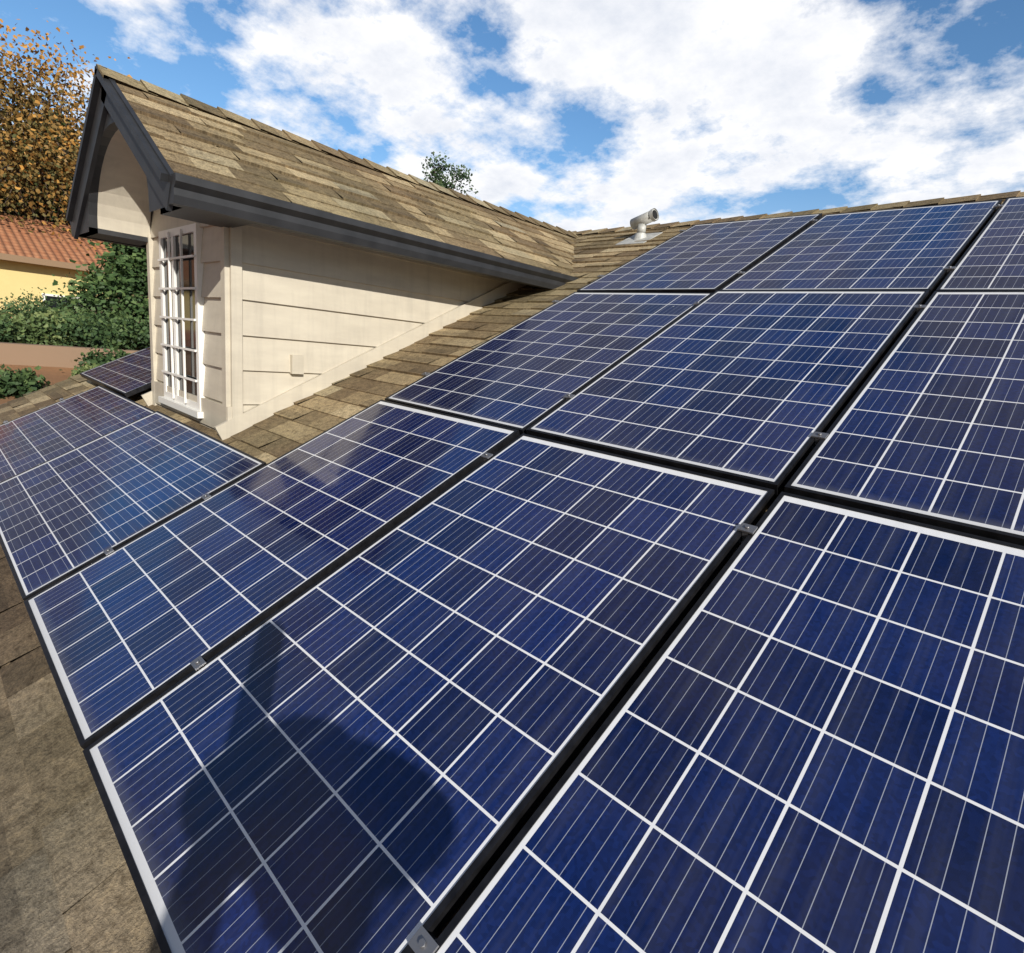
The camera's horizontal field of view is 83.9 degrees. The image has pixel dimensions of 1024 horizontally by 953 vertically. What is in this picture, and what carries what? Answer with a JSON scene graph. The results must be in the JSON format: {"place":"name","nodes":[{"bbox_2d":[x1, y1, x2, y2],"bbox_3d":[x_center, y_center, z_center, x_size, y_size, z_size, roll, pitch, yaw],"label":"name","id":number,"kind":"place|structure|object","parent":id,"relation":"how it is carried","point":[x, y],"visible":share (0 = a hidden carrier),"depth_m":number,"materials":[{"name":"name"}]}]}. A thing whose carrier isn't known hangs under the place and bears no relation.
{"place":"outdoors","nodes":[
{"label":"outdoors","id":0,"kind":"place"},
{"bbox_2d":[0,345,126,403],"bbox_3d":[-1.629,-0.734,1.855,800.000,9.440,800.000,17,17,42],"label":"ground","id":1,"kind":"structure","parent":0,"point":[53,375],"depth_m":9.06,"materials":[{"name":"brown soil"}]},
{"bbox_2d":[0,310,24,324],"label":"shrub","id":2,"kind":"object","parent":1,"relation":"on","point":[1,317],"visible":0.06,"depth_m":10.48,"materials":[{"name":"green plant"}]},
{"bbox_2d":[0,313,27,342],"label":"shrub","id":3,"kind":"object","parent":1,"relation":"on","point":[5,336],"visible":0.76,"depth_m":9.32,"materials":[{"name":"green plant"}]},
{"bbox_2d":[0,296,40,318],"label":"shrub","id":4,"kind":"object","parent":1,"relation":"on","point":[12,309],"visible":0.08,"depth_m":11.49,"materials":[{"name":"green plant"}]},
{"bbox_2d":[0,364,50,398],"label":"shrub","id":5,"kind":"object","parent":1,"relation":"on","point":[19,383],"visible":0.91,"depth_m":7.83,"materials":[{"name":"green plant"}]},
{"bbox_2d":[0,287,50,317],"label":"shrub","id":6,"kind":"object","parent":1,"relation":"on","point":[1,302],"visible":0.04,"depth_m":17.11,"materials":[{"name":"green plant"}]},
{"bbox_2d":[0,287,74,314],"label":"shrub","id":7,"kind":"object","parent":1,"relation":"on","point":[51,303],"visible":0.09,"depth_m":15.89,"materials":[{"name":"green plant"}]},
{"bbox_2d":[0,116,77,224],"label":"tree","id":8,"kind":"object","parent":1,"relation":"on","point":[36,204],"depth_m":23.64,"materials":[{"name":"brown plant"}]},
{"bbox_2d":[19,297,61,316],"bbox_3d":[-12.057,-4.009,14.582,1.414,1.134,1.558,17,17,42],"label":"shrub","id":9,"kind":"object","parent":1,"relation":"on","point":[37,311],"visible":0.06,"depth_m":14.37,"materials":[{"name":"green plant"}]},
{"bbox_2d":[2,304,81,346],"bbox_3d":[-8.301,-2.539,9.934,1.395,0.907,1.268,17,17,42],"label":"shrub","id":10,"kind":"object","parent":1,"relation":"on","point":[32,330],"visible":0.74,"depth_m":9.76,"materials":[{"name":"green plant"}]},
{"bbox_2d":[0,259,101,313],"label":"neighbour house walls","id":11,"kind":"structure","parent":1,"relation":"on","point":[15,276],"depth_m":19.77,"materials":[{"name":"yellow paint"}]},
{"bbox_2d":[0,213,115,267],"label":"tiled roof","id":12,"kind":"structure","parent":11,"relation":"on","point":[16,239],"depth_m":21.03,"materials":[{"name":"orange tile"}]},
{"bbox_2d":[0,253,112,272],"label":"fascia board","id":13,"kind":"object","parent":12,"relation":"attached to","point":[25,259],"depth_m":19.46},
{"bbox_2d":[42,293,89,311],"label":"neighbour windows","id":14,"kind":"structure","parent":11,"relation":"in","point":[50,296],"depth_m":20.30,"materials":[{"name":"white"}]},
{"bbox_2d":[34,307,88,342],"bbox_3d":[-8.567,-2.868,11.159,1.445,0.897,1.414,1,13,-19],"label":"shrub","id":15,"kind":"object","parent":1,"relation":"on","point":[51,311],"visible":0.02,"depth_m":10.92,"materials":[{"name":"green plant"}]},
{"bbox_2d":[0,8,131,249],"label":"orange tree","id":16,"kind":"object","parent":1,"relation":"on","point":[28,118],"depth_m":22.02,"materials":[{"name":"orange plant"}]},
{"bbox_2d":[0,342,138,367],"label":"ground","id":17,"kind":"structure","parent":1,"relation":"on","point":[36,355],"depth_m":9.25,"materials":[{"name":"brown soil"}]},
{"bbox_2d":[68,363,95,378],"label":"shrub","id":18,"kind":"object","parent":1,"relation":"on","point":[80,370],"visible":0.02,"depth_m":8.97,"materials":[{"name":"green plant"}]},
{"bbox_2d":[38,308,138,349],"bbox_3d":[-7.648,-2.539,10.326,1.518,0.924,1.477,8,13,11],"label":"shrub","id":19,"kind":"object","parent":1,"relation":"on","point":[89,335],"visible":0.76,"depth_m":10.04,"materials":[{"name":"green plant"}]},
{"bbox_2d":[59,341,130,371],"bbox_3d":[-6.663,-1.875,9.546,1.270,0.815,1.213,10,13,18],"label":"shrub","id":20,"kind":"object","parent":1,"relation":"on","point":[102,359],"visible":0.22,"depth_m":9.39,"materials":[{"name":"green plant"}]},
{"bbox_2d":[46,240,148,326],"bbox_3d":[-8.482,-4.263,13.456,5.278,3.495,5.457,17,17,42],"label":"tree","id":21,"kind":"object","parent":1,"relation":"on","point":[124,280],"depth_m":12.40,"materials":[{"name":"green plant"}]},
{"bbox_2d":[56,289,147,349],"bbox_3d":[-7.988,-2.901,11.001,1.864,1.294,1.952,17,17,42],"label":"shrub","id":22,"kind":"object","parent":1,"relation":"on","point":[120,321],"visible":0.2,"depth_m":10.88,"materials":[{"name":"green plant"}]},
{"bbox_2d":[84,304,139,329],"bbox_3d":[-8.691,-3.148,12.444,1.765,1.187,1.830,17,17,42],"label":"shrub","id":23,"kind":"object","parent":1,"relation":"on","point":[102,309],"visible":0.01,"depth_m":12.22,"materials":[{"name":"green plant"}]},
{"bbox_2d":[111,315,149,349],"bbox_3d":[-7.063,-2.696,11.061,1.446,0.980,1.370,11,13,24],"label":"shrub","id":24,"kind":"object","parent":1,"relation":"on","point":[143,338],"visible":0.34,"depth_m":10.74,"materials":[{"name":"green plant"}]},
{"bbox_2d":[97,129,150,236],"bbox_3d":[-2.174,-1.787,3.451,1.400,0.500,0.310,17,17,42],"label":"dormer gable","id":25,"kind":"object","parent":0,"point":[123,202],"visible":0.31,"depth_m":3.84,"materials":[{"name":"beige wood"}]},
{"bbox_2d":[66,64,252,245],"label":"roof trim","id":26,"kind":"structure","parent":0,"point":[110,112],"depth_m":3.24,"materials":[{"name":"grey wood"}]},
{"bbox_2d":[150,145,221,429],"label":"dormer wall","id":27,"kind":"structure","parent":0,"point":[211,295],"depth_m":3.47,"materials":[{"name":"beige wood"}]},
{"bbox_2d":[158,223,205,417],"bbox_3d":[-2.189,-1.021,3.758,0.820,1.160,0.072,17,17,42],"label":"dormer window","id":28,"kind":"structure","parent":27,"relation":"in","point":[180,289],"depth_m":3.71,"materials":[{"name":"white wood"}]},
{"bbox_2d":[85,93,570,267],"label":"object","id":29,"kind":"structure","parent":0,"point":[402,206],"depth_m":4.17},
{"bbox_2d":[113,78,577,274],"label":"dormer roof","id":30,"kind":"structure","parent":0,"point":[191,149],"depth_m":3.58,"materials":[{"name":"brown wood"}]},
{"bbox_2d":[70,221,145,248],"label":"roof trim","id":31,"kind":"structure","parent":30,"relation":"attached to","point":[83,235],"depth_m":4.24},
{"bbox_2d":[97,64,577,237],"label":"dormer ridge caps","id":32,"kind":"object","parent":30,"relation":"on","point":[146,86],"visible":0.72,"depth_m":3.94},
{"bbox_2d":[168,172,578,288],"bbox_3d":[-0.516,-1.434,3.634,0.115,0.123,2.950,17,17,42],"label":"dormer gutter","id":33,"kind":"object","parent":30,"relation":"attached to","point":[200,195],"visible":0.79,"depth_m":3.15,"materials":[{"name":"grey metal"}]},
{"bbox_2d":[242,224,508,411],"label":"dormer wall","id":34,"kind":"structure","parent":0,"point":[321,306],"depth_m":3.61,"materials":[{"name":"beige wood"}]},
{"bbox_2d":[141,226,525,439],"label":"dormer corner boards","id":35,"kind":"object","parent":34,"relation":"attached to","point":[227,417],"visible":0.52,"depth_m":3.51,"materials":[{"name":"beige wood"}]},
{"bbox_2d":[421,151,477,197],"bbox_3d":[-3.461,-9.117,26.522,3.125,10.692,3.113,17,17,42],"label":"tree","id":36,"kind":"object","parent":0,"point":[440,170],"depth_m":25.18,"materials":[{"name":"green plant"}]},
{"bbox_2d":[0,0,1023,231],"label":"sky","id":37,"kind":"structure","parent":0,"point":[569,115],"materials":[{"name":"blue"}]},
{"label":"house walls","id":38,"kind":"object","parent":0,"visible":0},
{"bbox_2d":[0,227,758,952],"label":"roof shingle","id":39,"kind":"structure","parent":38,"relation":"on","point":[278,439],"depth_m":3.46,"materials":[{"name":"brown"}]},
{"bbox_2d":[0,195,1005,952],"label":"roof front","id":40,"kind":"structure","parent":39,"relation":"on","point":[60,853],"depth_m":1.61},
{"bbox_2d":[0,385,154,481],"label":"solar panel","id":41,"kind":"object","parent":40,"relation":"on","point":[36,437],"visible":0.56,"depth_m":3.95,"materials":[{"name":"blue glass"}]},
{"bbox_2d":[79,347,151,397],"bbox_3d":[-3.221,-1.049,5.188,1.650,0.473,0.906,17,17,42],"label":"solar panel","id":42,"kind":"object","parent":40,"relation":"on","point":[129,375],"visible":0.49,"depth_m":5.03,"materials":[{"name":"blue glass"}]},
{"bbox_2d":[0,411,265,600],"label":"solar panel","id":43,"kind":"object","parent":40,"relation":"on","point":[66,514],"visible":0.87,"depth_m":2.72,"materials":[{"name":"blue glass"}]},
{"bbox_2d":[24,399,519,748],"bbox_3d":[-0.869,0.147,2.194,0.992,0.776,1.489,17,17,42],"label":"solar panel","id":44,"kind":"object","parent":40,"relation":"on","point":[128,629],"visible":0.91,"depth_m":2.01,"materials":[{"name":"blue glass"}]},
{"bbox_2d":[83,433,774,952],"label":"solar panel","id":45,"kind":"object","parent":40,"relation":"on","point":[379,743],"visible":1,"depth_m":1.31,"materials":[{"name":"blue glass"}]},
{"bbox_2d":[3,204,1002,952],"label":"clamps","id":46,"kind":"object","parent":40,"relation":"on","point":[421,940],"visible":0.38,"depth_m":1.55,"materials":[{"name":"silver metal"}]},
{"bbox_2d":[577,213,821,292],"bbox_3d":[1.346,-1.571,4.010,0.992,0.770,1.495,17,17,42],"label":"solar panel","id":47,"kind":"object","parent":46,"relation":"on","point":[709,258],"visible":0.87,"depth_m":3.90,"materials":[{"name":"blue glass"}]},
{"bbox_2d":[720,199,1001,296],"bbox_3d":[2.070,-1.348,3.339,0.992,0.763,1.496,17,17,42],"label":"solar panel","id":48,"kind":"object","parent":46,"relation":"on","point":[916,248],"visible":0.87,"depth_m":3.22,"materials":[{"name":"blue glass"}]},
{"bbox_2d":[936,196,1023,290],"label":"solar panel","id":49,"kind":"object","parent":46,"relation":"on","point":[991,258],"visible":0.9,"depth_m":2.70,"materials":[{"name":"blue glass"}]},
{"bbox_2d":[385,292,712,434],"bbox_3d":[0.240,-0.708,3.105,0.992,0.774,1.494,17,17,42],"label":"solar panel","id":50,"kind":"object","parent":40,"relation":"on","point":[523,376],"visible":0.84,"depth_m":2.98,"materials":[{"name":"blue glass"}]},
{"bbox_2d":[615,208,662,244],"bbox_3d":[1.192,-2.305,5.297,0.300,0.337,0.307,17,17,42],"label":"roof vent pipe","id":51,"kind":"object","parent":40,"relation":"on","point":[639,223],"visible":0.96,"depth_m":5.27,"materials":[{"name":"silver"}]},
{"bbox_2d":[526,290,929,494],"bbox_3d":[0.960,-0.495,2.427,0.992,0.776,1.490,17,17,42],"label":"solar panel","id":52,"kind":"object","parent":40,"relation":"on","point":[756,387],"visible":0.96,"depth_m":2.26,"materials":[{"name":"blue glass"}]},
{"bbox_2d":[435,492,1023,952],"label":"solar panel","id":53,"kind":"object","parent":40,"relation":"on","point":[807,736],"visible":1,"depth_m":0.98,"materials":[{"name":"blue glass"}]},
{"bbox_2d":[572,190,1023,234],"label":"ridge caps","id":54,"kind":"object","parent":40,"relation":"on","point":[938,201],"visible":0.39,"depth_m":4.50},
{"bbox_2d":[784,291,1023,545],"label":"solar panel","id":55,"kind":"object","parent":40,"relation":"on","point":[927,426],"visible":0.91,"depth_m":1.70,"materials":[{"name":"blue glass"}]}
]}

